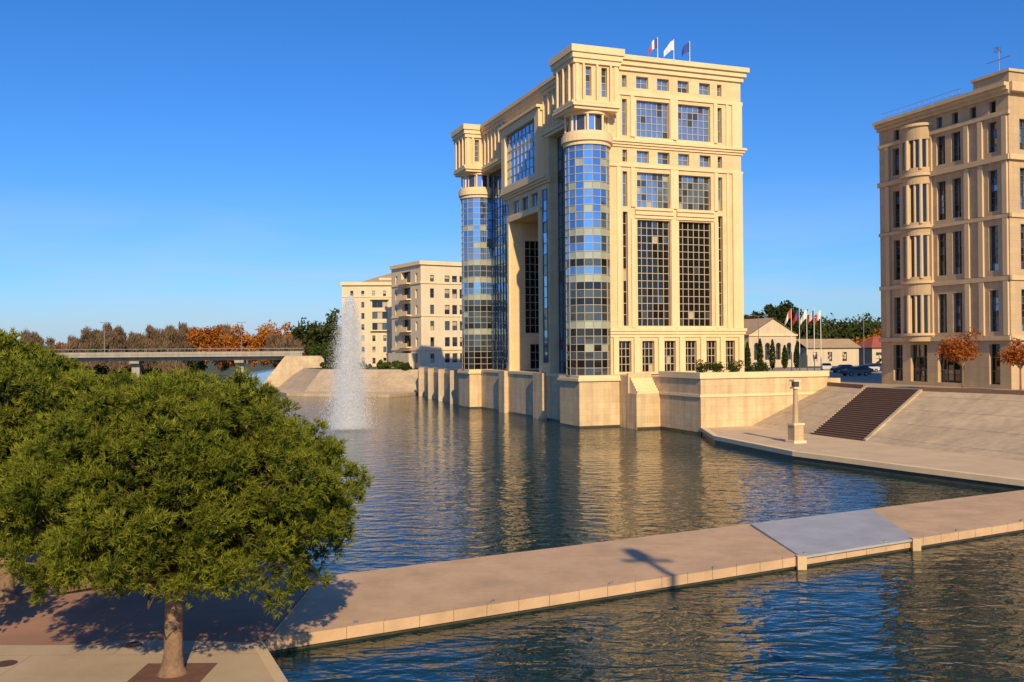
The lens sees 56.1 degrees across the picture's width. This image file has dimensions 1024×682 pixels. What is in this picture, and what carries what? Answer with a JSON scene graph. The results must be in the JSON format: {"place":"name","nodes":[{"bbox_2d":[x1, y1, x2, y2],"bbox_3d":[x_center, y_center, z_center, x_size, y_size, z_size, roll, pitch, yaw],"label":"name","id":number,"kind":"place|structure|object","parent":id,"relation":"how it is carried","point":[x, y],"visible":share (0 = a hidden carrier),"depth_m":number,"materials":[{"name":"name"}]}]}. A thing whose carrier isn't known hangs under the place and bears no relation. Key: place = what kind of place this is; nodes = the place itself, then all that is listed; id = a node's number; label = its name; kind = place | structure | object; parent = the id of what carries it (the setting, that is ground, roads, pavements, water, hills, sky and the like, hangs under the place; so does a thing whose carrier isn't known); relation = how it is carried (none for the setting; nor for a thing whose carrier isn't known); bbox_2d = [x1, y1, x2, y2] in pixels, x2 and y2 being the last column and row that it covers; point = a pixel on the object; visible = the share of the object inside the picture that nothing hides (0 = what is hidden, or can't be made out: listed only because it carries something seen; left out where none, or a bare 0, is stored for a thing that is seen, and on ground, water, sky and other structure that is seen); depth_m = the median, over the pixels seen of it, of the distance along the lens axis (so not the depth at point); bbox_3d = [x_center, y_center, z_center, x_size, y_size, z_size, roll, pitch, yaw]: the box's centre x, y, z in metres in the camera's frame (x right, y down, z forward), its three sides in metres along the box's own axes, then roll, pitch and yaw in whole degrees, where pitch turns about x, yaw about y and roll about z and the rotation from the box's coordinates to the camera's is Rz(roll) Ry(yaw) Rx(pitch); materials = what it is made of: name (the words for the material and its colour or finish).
{"place":"outdoors","nodes":[
{"label":"outdoors","id":0,"kind":"place"},
{"bbox_2d":[0,368,319,681],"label":"quay pavement","id":1,"kind":"structure","parent":0,"point":[88,636],"depth_m":32.12,"materials":[{"name":"stone"}]},
{"bbox_2d":[0,349,124,600],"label":"pine tree","id":2,"kind":"object","parent":1,"relation":"on","point":[18,420],"visible":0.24,"depth_m":34.87,"materials":[{"name":"green plant"}]},
{"bbox_2d":[127,663,216,681],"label":"tree pit","id":3,"kind":"object","parent":1,"relation":"on","point":[196,672],"visible":0.56,"depth_m":28.02,"materials":[{"name":"soil"}]},
{"bbox_2d":[0,363,376,677],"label":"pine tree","id":4,"kind":"object","parent":3,"relation":"on","point":[177,492],"visible":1,"depth_m":25.42,"materials":[{"name":"green plant"}]},
{"bbox_2d":[121,366,264,420],"bbox_3d":[-17.424,5.660,49.801,9.767,8.876,9.735,0,-1,-29],"label":"pine tree","id":5,"kind":"object","parent":1,"relation":"on","point":[195,374],"visible":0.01,"depth_m":49.68,"materials":[{"name":"green plant"}]},
{"bbox_2d":[275,368,417,396],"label":"river bank","id":6,"kind":"structure","parent":0,"point":[388,383],"depth_m":222.62,"materials":[{"name":"stone"}]},
{"bbox_2d":[80,342,411,386],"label":"riverside hedge","id":7,"kind":"object","parent":6,"relation":"on","point":[317,349],"visible":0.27,"depth_m":255.87,"materials":[{"name":"green plant"}]},
{"bbox_2d":[0,0,1023,345],"label":"sky","id":8,"kind":"structure","parent":0,"point":[198,163],"materials":[{"name":"blue"}]},
{"bbox_2d":[205,360,899,642],"bbox_3d":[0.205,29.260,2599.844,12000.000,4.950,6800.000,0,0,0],"label":"ground","id":9,"kind":"structure","parent":0,"point":[212,367],"depth_m":467.28,"materials":[{"name":"green plant"}]},
{"bbox_2d":[0,326,97,407],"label":"pine tree","id":10,"kind":"object","parent":9,"relation":"on","point":[8,344],"visible":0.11,"depth_m":49.65,"materials":[{"name":"green plant"}]},
{"bbox_2d":[0,348,326,388],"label":"road bridge","id":11,"kind":"structure","parent":9,"relation":"on","point":[291,363],"depth_m":253.03,"materials":[{"name":"concrete"}]},
{"bbox_2d":[100,322,108,351],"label":"street lamp","id":12,"kind":"object","parent":11,"relation":"on","point":[104,334],"visible":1,"depth_m":249.97,"materials":[{"name":"grey metal"}]},
{"bbox_2d":[237,322,243,350],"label":"street lamp","id":13,"kind":"object","parent":11,"relation":"on","point":[241,334],"visible":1,"depth_m":255.95,"materials":[{"name":"grey metal"}]},
{"bbox_2d":[20,321,308,379],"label":"distant bare trees","id":14,"kind":"object","parent":9,"relation":"on","point":[171,338],"visible":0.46,"depth_m":341.37,"materials":[{"name":"brown plant"}]},
{"bbox_2d":[340,273,391,366],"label":"pale apartment block","id":15,"kind":"structure","parent":9,"relation":"on","point":[373,296],"depth_m":266.68,"materials":[{"name":"paint"}]},
{"bbox_2d":[388,261,461,367],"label":"white apartment block","id":16,"kind":"structure","parent":9,"relation":"on","point":[426,317],"depth_m":238.80,"materials":[{"name":"paint"}]},
{"bbox_2d":[418,366,461,404],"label":"quay wall","id":17,"kind":"structure","parent":9,"relation":"on","point":[439,384],"depth_m":186.05,"materials":[{"name":"stone"}]},
{"bbox_2d":[39,308,880,373],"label":"distant green trees","id":18,"kind":"object","parent":9,"relation":"on","point":[320,333],"visible":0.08,"depth_m":288.50,"materials":[{"name":"green plant"}]},
{"bbox_2d":[55,319,880,367],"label":"distant orange trees","id":19,"kind":"object","parent":9,"relation":"on","point":[206,342],"visible":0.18,"depth_m":316.47,"materials":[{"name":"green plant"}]},
{"bbox_2d":[451,123,496,408],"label":"corner turret","id":20,"kind":"object","parent":9,"relation":"on","point":[475,191],"visible":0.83,"depth_m":164.21,"materials":[{"name":"blue glass"}]},
{"bbox_2d":[481,369,658,427],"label":"plinth","id":21,"kind":"structure","parent":9,"relation":"on","point":[535,394],"depth_m":143.32,"materials":[{"name":"stone"}]},
{"bbox_2d":[480,75,567,372],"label":"river facade","id":22,"kind":"structure","parent":21,"relation":"on","point":[524,158],"depth_m":148.15,"materials":[{"name":"stone"}]},
{"bbox_2d":[549,43,624,427],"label":"corner turret","id":23,"kind":"object","parent":21,"relation":"on","point":[587,104],"visible":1,"depth_m":122.13,"materials":[{"name":"blue glass"}]},
{"bbox_2d":[536,54,749,374],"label":"facade","id":24,"kind":"structure","parent":21,"relation":"on","point":[676,151],"depth_m":128.05,"materials":[{"name":"stone"}]},
{"bbox_2d":[649,37,689,60],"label":"roof flags","id":25,"kind":"object","parent":24,"relation":"on","point":[670,47],"visible":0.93,"depth_m":131.40,"materials":[{"name":"fabric"}]},
{"bbox_2d":[627,370,839,434],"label":"stone terrace wall","id":26,"kind":"structure","parent":9,"relation":"on","point":[690,402],"depth_m":113.95,"materials":[{"name":"beige stone"}]},
{"bbox_2d":[695,359,710,372],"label":"terrace shrub","id":27,"kind":"object","parent":26,"relation":"on","point":[700,367],"visible":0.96,"depth_m":116.17,"materials":[{"name":"green plant"}]},
{"bbox_2d":[709,361,726,371],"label":"terrace shrub","id":28,"kind":"object","parent":26,"relation":"on","point":[718,367],"visible":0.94,"depth_m":115.74,"materials":[{"name":"green plant"}]},
{"bbox_2d":[727,359,743,371],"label":"terrace shrub","id":29,"kind":"object","parent":26,"relation":"on","point":[731,367],"visible":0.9,"depth_m":117.00,"materials":[{"name":"green plant"}]},
{"bbox_2d":[743,362,761,371],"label":"terrace shrub","id":30,"kind":"object","parent":26,"relation":"on","point":[750,368],"visible":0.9,"depth_m":117.81,"materials":[{"name":"green plant"}]},
{"bbox_2d":[754,360,770,371],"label":"terrace shrub","id":31,"kind":"object","parent":26,"relation":"on","point":[763,367],"visible":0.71,"depth_m":118.90,"materials":[{"name":"green plant"}]},
{"bbox_2d":[744,300,801,321],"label":"distant umbrella pine","id":32,"kind":"object","parent":9,"relation":"on","point":[780,311],"visible":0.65,"depth_m":299.62,"materials":[{"name":"green plant"}]},
{"bbox_2d":[809,386,921,440],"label":"stone staircase","id":33,"kind":"structure","parent":9,"relation":"on","point":[865,413],"depth_m":100.75,"materials":[{"name":"stone"}]},
{"bbox_2d":[858,337,881,364],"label":"tile roofed pavilion","id":34,"kind":"structure","parent":9,"relation":"on","point":[872,349],"depth_m":236.63,"materials":[{"name":"beige paint"}]},
{"bbox_2d":[872,46,1023,388],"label":"curved bay apartment building","id":35,"kind":"structure","parent":9,"relation":"on","point":[950,185],"depth_m":107.32,"materials":[{"name":"stone"}]},
{"bbox_2d":[205,369,1023,681],"bbox_3d":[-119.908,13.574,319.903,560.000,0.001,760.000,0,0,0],"label":"river water","id":36,"kind":"structure","parent":0,"point":[453,483],"depth_m":44.39,"materials":[{"name":"teal liquid"}]},
{"bbox_2d":[312,293,380,431],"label":"fountain jet","id":37,"kind":"object","parent":36,"relation":"in","point":[346,413],"visible":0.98,"depth_m":121.89,"materials":[{"name":"white liquid"}]},
{"bbox_2d":[268,490,1023,653],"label":"river jetty","id":38,"kind":"object","parent":36,"relation":"in","point":[359,605],"visible":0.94,"depth_m":40.79,"materials":[{"name":"concrete"}]},
{"bbox_2d":[751,509,920,569],"bbox_3d":[16.873,9.995,49.338,13.011,0.620,7.302,0,-1,-29],"label":"metal lock gate plate","id":39,"kind":"object","parent":38,"relation":"on","point":[822,535],"visible":1,"depth_m":48.51,"materials":[{"name":"metal"}]},
{"bbox_2d":[744,318,798,367],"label":"gabled hall","id":40,"kind":"structure","parent":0,"point":[776,331],"depth_m":218.08,"materials":[{"name":"beige paint"}]},
{"bbox_2d":[796,339,861,365],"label":"cream house","id":41,"kind":"structure","parent":0,"point":[835,352],"depth_m":230.28,"materials":[{"name":"beige paint"}]},
{"bbox_2d":[700,426,1023,490],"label":"riverside path","id":42,"kind":"structure","parent":0,"point":[966,469],"depth_m":80.67,"materials":[{"name":"stone"}]},
{"bbox_2d":[785,379,805,443],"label":"pillar","id":43,"kind":"structure","parent":42,"relation":"on","point":[795,431],"depth_m":92.48,"materials":[{"name":"stone"}]},
{"bbox_2d":[744,368,1023,390],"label":"plaza","id":44,"kind":"structure","parent":0,"point":[873,379],"depth_m":129.87,"materials":[{"name":"beige stone"}]},
{"bbox_2d":[744,342,751,366],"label":"cypress tree","id":45,"kind":"object","parent":44,"relation":"on","point":[747,358],"visible":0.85,"depth_m":191.69,"materials":[{"name":"green plant"}]},
{"bbox_2d":[748,315,767,351],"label":"street lamp","id":46,"kind":"object","parent":44,"relation":"on","point":[758,325],"visible":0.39,"depth_m":194.95,"materials":[{"name":"grey metal"}]},
{"bbox_2d":[756,338,763,362],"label":"cypress tree","id":47,"kind":"object","parent":44,"relation":"on","point":[760,356],"visible":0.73,"depth_m":193.21,"materials":[{"name":"green plant"}]},
{"bbox_2d":[769,339,775,369],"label":"cypress tree","id":48,"kind":"object","parent":44,"relation":"on","point":[772,358],"visible":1,"depth_m":194.74,"materials":[{"name":"green plant"}]},
{"bbox_2d":[781,344,787,369],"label":"cypress tree","id":49,"kind":"object","parent":44,"relation":"on","point":[784,360],"visible":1,"depth_m":196.21,"materials":[{"name":"green plant"}]},
{"bbox_2d":[785,310,791,370],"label":"flagpole","id":50,"kind":"object","parent":44,"relation":"on","point":[789,314],"visible":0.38,"depth_m":171.95,"materials":[{"name":"white metal"}]},
{"bbox_2d":[793,307,799,370],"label":"flagpole","id":51,"kind":"object","parent":44,"relation":"on","point":[797,316],"visible":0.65,"depth_m":173.15,"materials":[{"name":"white metal"}]},
{"bbox_2d":[793,343,800,368],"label":"cypress tree","id":52,"kind":"object","parent":44,"relation":"on","point":[796,356],"visible":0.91,"depth_m":197.71,"materials":[{"name":"green plant"}]},
{"bbox_2d":[800,309,807,370],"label":"flagpole","id":53,"kind":"object","parent":44,"relation":"on","point":[804,317],"visible":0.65,"depth_m":174.42,"materials":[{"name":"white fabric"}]},
{"bbox_2d":[808,310,815,370],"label":"flagpole","id":54,"kind":"object","parent":44,"relation":"on","point":[811,316],"visible":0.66,"depth_m":175.57,"materials":[{"name":"white metal"}]},
{"bbox_2d":[815,309,821,370],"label":"flagpole","id":55,"kind":"object","parent":44,"relation":"on","point":[818,316],"visible":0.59,"depth_m":176.81,"materials":[{"name":"white paint"}]},
{"bbox_2d":[822,363,831,369],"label":"parked car","id":56,"kind":"object","parent":44,"relation":"on","point":[826,365],"visible":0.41,"depth_m":183.59,"materials":[{"name":"paint"}]},
{"bbox_2d":[830,364,852,372],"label":"parked car","id":57,"kind":"object","parent":44,"relation":"on","point":[838,368],"visible":0.5,"depth_m":167.16,"materials":[{"name":"paint"}]},
{"bbox_2d":[840,366,869,375],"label":"parked car","id":58,"kind":"object","parent":44,"relation":"on","point":[857,370],"visible":0.99,"depth_m":149.31,"materials":[{"name":"paint"}]},
{"bbox_2d":[844,365,873,374],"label":"parked car","id":59,"kind":"object","parent":44,"relation":"on","point":[869,368],"visible":0.24,"depth_m":157.28,"materials":[{"name":"paint"}]},
{"bbox_2d":[854,316,866,360],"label":"street lamp","id":60,"kind":"object","parent":44,"relation":"on","point":[863,335],"visible":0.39,"depth_m":204.97,"materials":[{"name":"grey metal"}]},
{"bbox_2d":[861,364,879,371],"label":"parked car","id":61,"kind":"object","parent":44,"relation":"on","point":[874,367],"visible":0.33,"depth_m":170.29,"materials":[{"name":"paint"}]},
{"bbox_2d":[871,363,881,370],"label":"parked car","id":62,"kind":"object","parent":44,"relation":"on","point":[878,365],"visible":0.2,"depth_m":179.21,"materials":[{"name":"paint"}]},
{"bbox_2d":[934,327,982,387],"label":"autumn tree","id":63,"kind":"object","parent":44,"relation":"on","point":[958,350],"visible":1,"depth_m":98.03,"materials":[{"name":"orange plant"}]},
{"bbox_2d":[997,338,1023,389],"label":"autumn tree","id":64,"kind":"object","parent":44,"relation":"on","point":[1015,354],"visible":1,"depth_m":94.40,"materials":[{"name":"orange plant"}]},
{"bbox_2d":[753,382,1023,460],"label":"sloping stone embankment","id":65,"kind":"structure","parent":0,"point":[985,422],"depth_m":91.99,"materials":[{"name":"stone"}]}
]}

